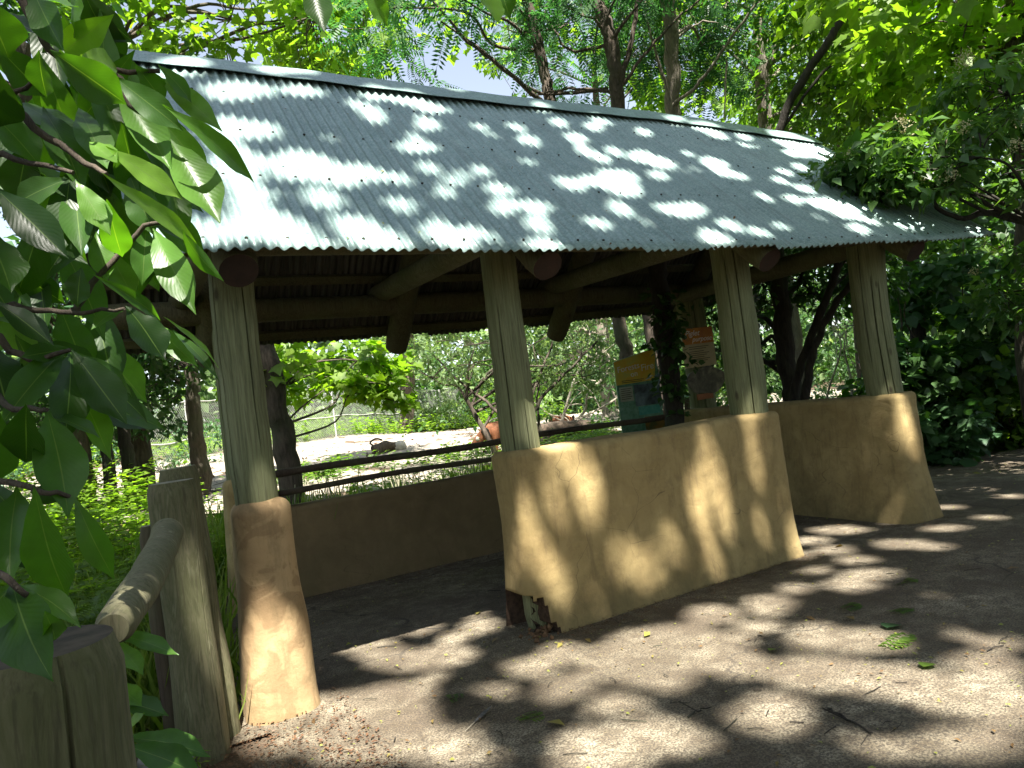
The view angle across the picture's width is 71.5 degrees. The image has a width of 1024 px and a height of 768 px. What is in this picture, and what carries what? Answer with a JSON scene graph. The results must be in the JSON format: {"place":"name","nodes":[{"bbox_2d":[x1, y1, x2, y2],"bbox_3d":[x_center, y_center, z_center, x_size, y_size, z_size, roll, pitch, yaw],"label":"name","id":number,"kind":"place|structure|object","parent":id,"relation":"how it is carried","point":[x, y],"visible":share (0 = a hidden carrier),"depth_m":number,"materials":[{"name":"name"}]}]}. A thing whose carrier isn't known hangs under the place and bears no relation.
{"place":"outdoors","nodes":[
{"label":"outdoors","id":0,"kind":"place"},
{"bbox_2d":[137,756,194,767],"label":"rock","id":1,"kind":"object","parent":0,"point":[140,763],"visible":0.04,"depth_m":3.29,"materials":[{"name":"grey stone"}]},
{"bbox_2d":[4,389,841,534],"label":"yard","id":2,"kind":"structure","parent":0,"point":[320,447],"depth_m":20.04,"materials":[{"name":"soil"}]},
{"bbox_2d":[31,372,215,511],"bbox_3d":[-6.839,0.824,12.779,2.390,3.109,3.258,-8,-2,33],"label":"tree","id":3,"kind":"object","parent":2,"relation":"on","point":[123,436],"visible":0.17,"depth_m":12.63,"materials":[{"name":"green plant"}]},
{"bbox_2d":[3,316,310,495],"bbox_3d":[-6.672,-0.110,13.275,6.661,4.856,5.133,-6,-2,-29],"label":"elm tree","id":4,"kind":"object","parent":2,"relation":"on","point":[192,395],"visible":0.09,"depth_m":12.64,"materials":[{"name":"green plant"}]},
{"bbox_2d":[0,0,414,498],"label":"maple tree","id":5,"kind":"object","parent":2,"relation":"on","point":[285,52],"visible":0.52,"depth_m":12.89,"materials":[{"name":"green plant"}]},
{"bbox_2d":[149,399,272,472],"bbox_3d":[-9.745,1.560,23.259,0.068,2.310,8.145,-7,-2,10],"label":"chain link fence","id":6,"kind":"object","parent":2,"relation":"on","point":[169,443],"visible":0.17,"depth_m":21.66,"materials":[{"name":"metal"}]},
{"bbox_2d":[270,411,338,444],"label":"shrub","id":7,"kind":"object","parent":2,"relation":"on","point":[316,424],"visible":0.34,"depth_m":30.66,"materials":[{"name":"green plant"}]},
{"bbox_2d":[288,379,468,443],"bbox_3d":[-5.667,1.067,33.764,0.068,3.374,13.880,-8,-2,27],"label":"chain link fence","id":8,"kind":"object","parent":2,"relation":"on","point":[363,414],"visible":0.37,"depth_m":30.82,"materials":[{"name":"metal"}]},
{"bbox_2d":[366,438,395,456],"bbox_3d":[-3.399,1.632,18.535,0.962,0.499,0.314,-6,-2,-35],"label":"driftwood stump","id":9,"kind":"object","parent":2,"relation":"on","point":[383,446],"visible":0.9,"depth_m":18.44,"materials":[{"name":"grey wood"}]},
{"bbox_2d":[393,440,406,450],"bbox_3d":[-2.983,1.665,18.816,0.357,0.340,0.334,-7,-2,2],"label":"rock","id":10,"kind":"object","parent":2,"relation":"on","point":[401,445],"visible":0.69,"depth_m":18.70,"materials":[{"name":"grey stone"}]},
{"bbox_2d":[338,331,480,433],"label":"oak tree","id":11,"kind":"object","parent":2,"relation":"on","point":[418,349],"visible":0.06,"depth_m":32.43,"materials":[{"name":"green plant"}]},
{"bbox_2d":[277,418,621,493],"bbox_3d":[-0.064,1.348,14.733,11.246,0.720,5.199,-6,-2,-29],"label":"ground cover","id":12,"kind":"object","parent":2,"relation":"on","point":[339,471],"visible":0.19,"depth_m":14.30,"materials":[{"name":"green plant"}]},
{"bbox_2d":[469,418,537,450],"bbox_3d":[-0.171,1.030,14.946,1.566,0.699,0.582,-7,-2,-9],"label":"bush pig","id":13,"kind":"object","parent":2,"relation":"on","point":[492,428],"visible":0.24,"depth_m":14.76},
{"bbox_2d":[481,316,637,418],"bbox_3d":[2.748,-1.851,26.428,7.656,6.857,5.964,-6,-2,-29],"label":"oak tree","id":14,"kind":"object","parent":2,"relation":"on","point":[606,412],"visible":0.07,"depth_m":25.62,"materials":[{"name":"green plant"}]},
{"bbox_2d":[537,420,591,443],"bbox_3d":[0.991,1.087,16.238,0.449,0.472,2.301,-9,-2,42],"label":"fallen log","id":15,"kind":"object","parent":2,"relation":"on","point":[557,424],"visible":0.34,"depth_m":16.23,"materials":[{"name":"brown wood"}]},
{"bbox_2d":[534,324,643,421],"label":"dead branches","id":16,"kind":"object","parent":2,"relation":"on","point":[580,417],"visible":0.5,"depth_m":17.24,"materials":[{"name":"brown wood"}]},
{"bbox_2d":[412,0,775,119],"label":"maple tree","id":17,"kind":"object","parent":2,"relation":"on","point":[660,106],"visible":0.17,"depth_m":18.38,"materials":[{"name":"green plant"}]},
{"bbox_2d":[0,0,1007,420],"label":"sky","id":18,"kind":"structure","parent":0,"point":[465,76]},
{"bbox_2d":[7,379,1023,767],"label":"ground","id":19,"kind":"structure","parent":0,"point":[251,747],"depth_m":3.61,"materials":[{"name":"soil"}]},
{"bbox_2d":[0,226,60,487],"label":"thicket","id":20,"kind":"object","parent":19,"relation":"on","point":[19,468],"visible":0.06,"depth_m":20.10,"materials":[{"name":"green plant"}]},
{"bbox_2d":[0,360,185,509],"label":"tree","id":21,"kind":"object","parent":19,"relation":"on","point":[106,460],"visible":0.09,"depth_m":11.28,"materials":[{"name":"green plant"}]},
{"bbox_2d":[6,452,188,580],"bbox_3d":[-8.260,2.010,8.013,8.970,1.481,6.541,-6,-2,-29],"label":"ground cover","id":22,"kind":"object","parent":19,"relation":"on","point":[119,517],"visible":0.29,"depth_m":9.78,"materials":[{"name":"green plant"}]},
{"bbox_2d":[0,0,215,518],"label":"elm tree","id":23,"kind":"object","parent":19,"relation":"on","point":[81,436],"visible":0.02,"depth_m":10.60,"materials":[{"name":"green plant"}]},
{"bbox_2d":[0,523,226,767],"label":"ground cover","id":24,"kind":"object","parent":19,"relation":"on","point":[95,603],"visible":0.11,"depth_m":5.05,"materials":[{"name":"green plant"}]},
{"bbox_2d":[0,465,240,767],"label":"log fence","id":25,"kind":"object","parent":19,"relation":"on","point":[76,713],"visible":0.96,"depth_m":1.98,"materials":[{"name":"brown wood"}]},
{"bbox_2d":[19,533,248,743],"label":"tall grass","id":26,"kind":"structure","parent":19,"relation":"on","point":[143,723],"depth_m":4.32,"materials":[{"name":"green plant"}]},
{"bbox_2d":[91,407,222,476],"bbox_3d":[-10.653,1.819,21.280,5.064,2.426,2.608,-6,-2,-29],"label":"shrub","id":27,"kind":"object","parent":19,"relation":"on","point":[169,457],"visible":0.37,"depth_m":21.36,"materials":[{"name":"green plant"}]},
{"bbox_2d":[120,631,210,767],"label":"seedling","id":28,"kind":"object","parent":19,"relation":"on","point":[171,748],"visible":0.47,"depth_m":1.93,"materials":[{"name":"green plant"}]},
{"bbox_2d":[0,0,515,681],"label":"pawpaw tree","id":29,"kind":"object","parent":19,"relation":"on","point":[92,142],"visible":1,"depth_m":1.06,"materials":[{"name":"green plant"}]},
{"bbox_2d":[136,685,406,767],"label":"mulch","id":30,"kind":"object","parent":19,"relation":"on","point":[305,761],"visible":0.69,"depth_m":3.37,"materials":[{"name":"brown wood"}]},
{"bbox_2d":[8,398,582,478],"bbox_3d":[-10.951,2.458,32.266,30.090,1.604,11.281,-6,-2,-29],"label":"ground cover","id":31,"kind":"object","parent":19,"relation":"on","point":[370,426],"visible":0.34,"depth_m":31.85,"materials":[{"name":"green plant"}]},
{"bbox_2d":[211,339,425,504],"bbox_3d":[-2.637,0.124,10.225,2.063,4.142,3.220,-9,-2,41],"label":"oak tree","id":32,"kind":"object","parent":19,"relation":"on","point":[368,380],"visible":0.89,"depth_m":9.91,"materials":[{"name":"green plant"}]},
{"bbox_2d":[296,400,374,435],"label":"shrub","id":33,"kind":"object","parent":19,"relation":"on","point":[338,412],"visible":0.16,"depth_m":34.71,"materials":[{"name":"green plant"}]},
{"bbox_2d":[124,430,620,593],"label":"tall grass","id":34,"kind":"structure","parent":19,"relation":"on","point":[218,522],"depth_m":8.46,"materials":[{"name":"green plant"}]},
{"bbox_2d":[146,427,621,586],"bbox_3d":[-0.110,1.333,10.635,10.305,1.028,5.135,-6,-2,-29],"label":"ground cover","id":35,"kind":"object","parent":19,"relation":"on","point":[369,489],"visible":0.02,"depth_m":10.78,"materials":[{"name":"green plant"}]},
{"bbox_2d":[294,453,481,503],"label":"dry stalks","id":36,"kind":"object","parent":19,"relation":"on","point":[404,481],"visible":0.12,"depth_m":9.29,"materials":[{"name":"plant"}]},
{"bbox_2d":[384,378,461,422],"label":"shrub","id":37,"kind":"object","parent":19,"relation":"on","point":[426,383],"visible":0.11,"depth_m":39.78,"materials":[{"name":"green plant"}]},
{"bbox_2d":[414,393,495,429],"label":"shrub","id":38,"kind":"object","parent":19,"relation":"on","point":[434,407],"visible":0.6,"depth_m":35.52,"materials":[{"name":"green plant"}]},
{"bbox_2d":[39,327,953,456],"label":"undergrowth","id":39,"kind":"object","parent":19,"relation":"on","point":[558,403],"visible":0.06,"depth_m":40.33,"materials":[{"name":"green plant"}]},
{"bbox_2d":[308,0,688,359],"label":"walnut tree","id":40,"kind":"object","parent":19,"relation":"on","point":[623,342],"visible":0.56,"depth_m":11.39,"materials":[{"name":"green plant"}]},
{"bbox_2d":[384,319,619,454],"bbox_3d":[0.088,0.257,12.519,4.457,3.079,2.569,-7,-2,-7],"label":"thorn tree","id":41,"kind":"object","parent":19,"relation":"on","point":[545,367],"visible":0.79,"depth_m":12.39,"materials":[{"name":"green plant"}]},
{"bbox_2d":[0,44,1012,465],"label":"woodland","id":42,"kind":"object","parent":19,"relation":"on","point":[478,380],"visible":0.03,"depth_m":38.61,"materials":[{"name":"green plant"}]},
{"bbox_2d":[478,380,562,421],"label":"shrub","id":43,"kind":"object","parent":19,"relation":"on","point":[544,405],"visible":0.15,"depth_m":34.38,"materials":[{"name":"green plant"}]},
{"bbox_2d":[55,49,995,725],"bbox_3d":[0.477,-0.514,6.660,7.740,4.440,3.856,-6,-2,-29],"label":"shelter","id":44,"kind":"object","parent":19,"relation":"on","point":[603,527],"visible":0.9,"depth_m":5.51,"materials":[{"name":"grey metal"}]},
{"bbox_2d":[252,91,889,244],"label":"roof litter","id":45,"kind":"object","parent":44,"relation":"on","point":[551,193],"visible":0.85,"depth_m":5.07,"materials":[{"name":"brown plant"}]},
{"bbox_2d":[681,326,716,368],"bbox_3d":[2.345,-0.463,8.933,0.470,0.499,0.026,-6,-2,-22],"label":"sign","id":46,"kind":"object","parent":44,"relation":"attached to","point":[699,342],"visible":0.98,"depth_m":8.93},
{"bbox_2d":[686,366,724,399],"bbox_3d":[2.441,-0.021,8.918,0.587,0.415,0.020,-6,-2,-22],"label":"sign","id":47,"kind":"object","parent":44,"relation":"attached to","point":[708,381],"visible":0.91,"depth_m":8.90,"materials":[{"name":"stone"}]},
{"bbox_2d":[550,414,574,421],"bbox_3d":[1.787,1.263,24.981,0.538,0.455,1.446,-9,-2,44],"label":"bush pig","id":48,"kind":"object","parent":19,"relation":"on","point":[565,419],"visible":0.27,"depth_m":24.78},
{"bbox_2d":[540,418,621,443],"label":"ground cover","id":49,"kind":"object","parent":19,"relation":"on","point":[600,431],"visible":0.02,"depth_m":13.83,"materials":[{"name":"green plant"}]},
{"bbox_2d":[426,0,760,420],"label":"walnut tree","id":50,"kind":"object","parent":19,"relation":"on","point":[616,65],"visible":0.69,"depth_m":11.05,"materials":[{"name":"green plant"}]},
{"bbox_2d":[613,348,664,432],"bbox_3d":[1.719,0.606,9.342,0.620,2.120,0.086,-7,-2,-17],"label":"sign","id":51,"kind":"object","parent":19,"relation":"on","point":[636,399],"visible":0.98,"depth_m":9.32,"materials":[{"name":"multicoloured wood"}]},
{"bbox_2d":[638,261,704,426],"bbox_3d":[1.901,0.082,8.271,0.660,3.200,0.624,-9,-2,42],"label":"ivy trunk","id":52,"kind":"object","parent":19,"relation":"on","point":[667,334],"visible":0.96,"depth_m":8.27,"materials":[{"name":"green plant"}]},
{"bbox_2d":[572,0,817,120],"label":"walnut tree","id":53,"kind":"object","parent":19,"relation":"on","point":[672,81],"visible":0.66,"depth_m":11.82,"materials":[{"name":"green plant"}]},
{"bbox_2d":[386,207,1009,437],"bbox_3d":[8.305,-2.034,25.143,22.338,6.849,19.160,-6,-2,-29],"label":"thicket","id":54,"kind":"object","parent":19,"relation":"on","point":[806,323],"visible":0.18,"depth_m":23.58,"materials":[{"name":"green plant"}]},
{"bbox_2d":[679,335,774,408],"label":"shrub","id":55,"kind":"object","parent":19,"relation":"on","point":[718,400],"visible":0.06,"depth_m":15.14,"materials":[{"name":"green plant"}]},
{"bbox_2d":[658,248,847,406],"bbox_3d":[3.267,-0.158,9.686,2.707,3.440,2.897,-6,-2,-29],"label":"hornbeam tree","id":56,"kind":"object","parent":19,"relation":"on","point":[782,363],"visible":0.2,"depth_m":8.80,"materials":[{"name":"green plant"}]},
{"bbox_2d":[638,0,929,383],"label":"ash tree","id":57,"kind":"object","parent":19,"relation":"on","point":[765,71],"visible":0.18,"depth_m":13.23,"materials":[{"name":"green plant"}]},
{"bbox_2d":[788,289,857,397],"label":"dead branches","id":58,"kind":"object","parent":19,"relation":"on","point":[838,359],"visible":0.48,"depth_m":11.63,"materials":[{"name":"brown wood"}]},
{"bbox_2d":[753,0,936,330],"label":"ash tree","id":59,"kind":"object","parent":19,"relation":"on","point":[831,34],"visible":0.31,"depth_m":10.16,"materials":[{"name":"green plant"}]},
{"bbox_2d":[753,240,941,400],"bbox_3d":[4.142,-0.279,8.657,2.234,3.376,1.939,-6,-2,-29],"label":"hazel tree","id":60,"kind":"object","parent":19,"relation":"on","point":[823,316],"visible":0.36,"depth_m":8.25,"materials":[{"name":"green plant"}]},
{"bbox_2d":[722,0,1003,341],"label":"locust tree","id":61,"kind":"object","parent":19,"relation":"on","point":[827,135],"visible":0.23,"depth_m":11.54,"materials":[{"name":"green plant"}]},
{"bbox_2d":[711,53,1014,380],"bbox_3d":[8.484,-3.570,15.232,8.573,9.017,6.623,-9,-2,39],"label":"beech tree","id":62,"kind":"object","parent":19,"relation":"on","point":[949,202],"visible":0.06,"depth_m":14.59,"materials":[{"name":"green plant"}]},
{"bbox_2d":[832,239,966,397],"bbox_3d":[7.494,-0.892,12.975,3.581,4.151,2.354,-6,-2,-29],"label":"shrub","id":63,"kind":"object","parent":19,"relation":"on","point":[944,246],"visible":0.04,"depth_m":12.61,"materials":[{"name":"green plant"}]},
{"bbox_2d":[797,43,1023,342],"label":"flowering tree","id":64,"kind":"object","parent":19,"relation":"on","point":[874,170],"visible":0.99,"depth_m":6.67,"materials":[{"name":"green plant"}]},
{"bbox_2d":[798,0,1023,420],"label":"maple tree","id":65,"kind":"object","parent":19,"relation":"on","point":[946,34],"visible":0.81,"depth_m":8.13,"materials":[{"name":"green plant"}]},
{"bbox_2d":[837,336,990,458],"bbox_3d":[5.875,0.345,10.408,2.442,2.118,1.851,-6,-2,-29],"label":"shrub","id":66,"kind":"object","parent":19,"relation":"on","point":[928,379],"visible":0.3,"depth_m":9.92,"materials":[{"name":"green plant"}]},
{"bbox_2d":[861,238,1016,431],"bbox_3d":[6.817,-0.612,10.983,3.808,3.509,2.407,-6,-2,-29],"label":"shrub","id":67,"kind":"object","parent":19,"relation":"on","point":[941,298],"visible":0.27,"depth_m":10.47,"materials":[{"name":"green plant"}]},
{"bbox_2d":[917,396,1003,466],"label":"shrub","id":68,"kind":"object","parent":19,"relation":"on","point":[963,437],"visible":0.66,"depth_m":9.49,"materials":[{"name":"green plant"}]},
{"bbox_2d":[927,330,1023,451],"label":"shrub","id":69,"kind":"object","parent":19,"relation":"on","point":[1007,388],"visible":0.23,"depth_m":10.02,"materials":[{"name":"green plant"}]},
{"bbox_2d":[930,194,1023,433],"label":"shrub","id":70,"kind":"object","parent":19,"relation":"on","point":[1005,230],"visible":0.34,"depth_m":10.21,"materials":[{"name":"green plant"}]},
{"bbox_2d":[980,378,1023,449],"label":"shrub","id":71,"kind":"object","parent":19,"relation":"on","point":[1015,435],"visible":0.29,"depth_m":10.04,"materials":[{"name":"green plant"}]},
{"bbox_2d":[221,448,1023,767],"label":"path","id":72,"kind":"structure","parent":0,"point":[791,680],"depth_m":3.83,"materials":[{"name":"beige soil"}]},
{"bbox_2d":[307,555,494,599],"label":"wall foot litter","id":73,"kind":"object","parent":72,"relation":"on","point":[396,577],"depth_m":6.79,"materials":[{"name":"brown plant"}]},
{"bbox_2d":[445,693,463,702],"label":"fallen frond","id":74,"kind":"object","parent":72,"relation":"on","point":[455,696],"visible":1,"depth_m":3.74,"materials":[{"name":"green plant"}]},
{"bbox_2d":[465,705,491,730],"bbox_3d":[-0.160,1.618,3.446,0.024,0.010,0.257,-8,-2,26],"label":"feather","id":75,"kind":"object","parent":72,"relation":"on","point":[482,713],"visible":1,"depth_m":3.46,"materials":[{"name":"grey"}]},
{"bbox_2d":[515,711,544,721],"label":"fallen frond","id":76,"kind":"object","parent":72,"relation":"on","point":[540,713],"visible":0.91,"depth_m":3.39,"materials":[{"name":"green plant"}]},
{"bbox_2d":[518,623,558,644],"bbox_3d":[0.184,1.606,4.570,0.229,0.107,0.288,-8,-2,29],"label":"rubble","id":77,"kind":"object","parent":72,"relation":"on","point":[545,629],"visible":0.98,"depth_m":4.59,"materials":[{"name":"brown stone"}]},
{"bbox_2d":[297,454,1023,767],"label":"leaf litter","id":78,"kind":"object","parent":72,"relation":"on","point":[777,762],"visible":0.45,"depth_m":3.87,"materials":[{"name":"brown plant"}]},
{"bbox_2d":[321,547,1007,754],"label":"twig litter","id":79,"kind":"object","parent":72,"relation":"on","point":[687,702],"visible":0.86,"depth_m":3.35,"materials":[{"name":"brown plant"}]},
{"bbox_2d":[678,701,710,717],"bbox_3d":[0.821,1.481,3.263,0.143,0.035,0.113,-6,-2,-29],"label":"stick","id":80,"kind":"object","parent":72,"relation":"on","point":[689,715],"visible":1,"depth_m":3.24,"materials":[{"name":"brown wood"}]},
{"bbox_2d":[563,552,830,637],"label":"wall foot litter","id":81,"kind":"object","parent":72,"relation":"on","point":[688,596],"depth_m":5.01,"materials":[{"name":"brown plant"}]},
{"bbox_2d":[822,707,872,733],"bbox_3d":[1.390,1.399,2.967,0.062,0.038,0.262,-7,-2,-16],"label":"stick","id":82,"kind":"object","parent":72,"relation":"on","point":[840,715],"visible":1,"depth_m":3.00,"materials":[{"name":"brown wood"}]},
{"bbox_2d":[840,602,862,610],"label":"fallen frond","id":83,"kind":"object","parent":72,"relation":"on","point":[857,606],"visible":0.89,"depth_m":4.37,"materials":[{"name":"green plant"}]},
{"bbox_2d":[881,623,900,627],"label":"fallen leaf","id":84,"kind":"object","parent":72,"relation":"on","point":[886,625],"visible":1,"depth_m":3.97,"materials":[{"name":"green plant"}]},
{"bbox_2d":[878,632,916,649],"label":"fallen frond","id":85,"kind":"object","parent":72,"relation":"on","point":[904,639],"visible":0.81,"depth_m":3.75,"materials":[{"name":"green plant"}]},
{"bbox_2d":[890,608,915,613],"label":"fallen frond","id":86,"kind":"object","parent":72,"relation":"on","point":[901,609],"visible":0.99,"depth_m":4.18,"materials":[{"name":"green plant"}]},
{"bbox_2d":[896,578,917,584],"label":"fallen frond","id":87,"kind":"object","parent":72,"relation":"on","point":[910,580],"visible":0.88,"depth_m":4.72,"materials":[{"name":"green plant"}]},
{"bbox_2d":[918,662,934,666],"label":"fallen leaf","id":88,"kind":"object","parent":72,"relation":"on","point":[923,664],"visible":1,"depth_m":3.41,"materials":[{"name":"green plant"}]},
{"bbox_2d":[903,513,955,528],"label":"wall foot litter","id":89,"kind":"object","parent":72,"relation":"on","point":[935,520],"depth_m":6.38,"materials":[{"name":"brown plant"}]}
]}

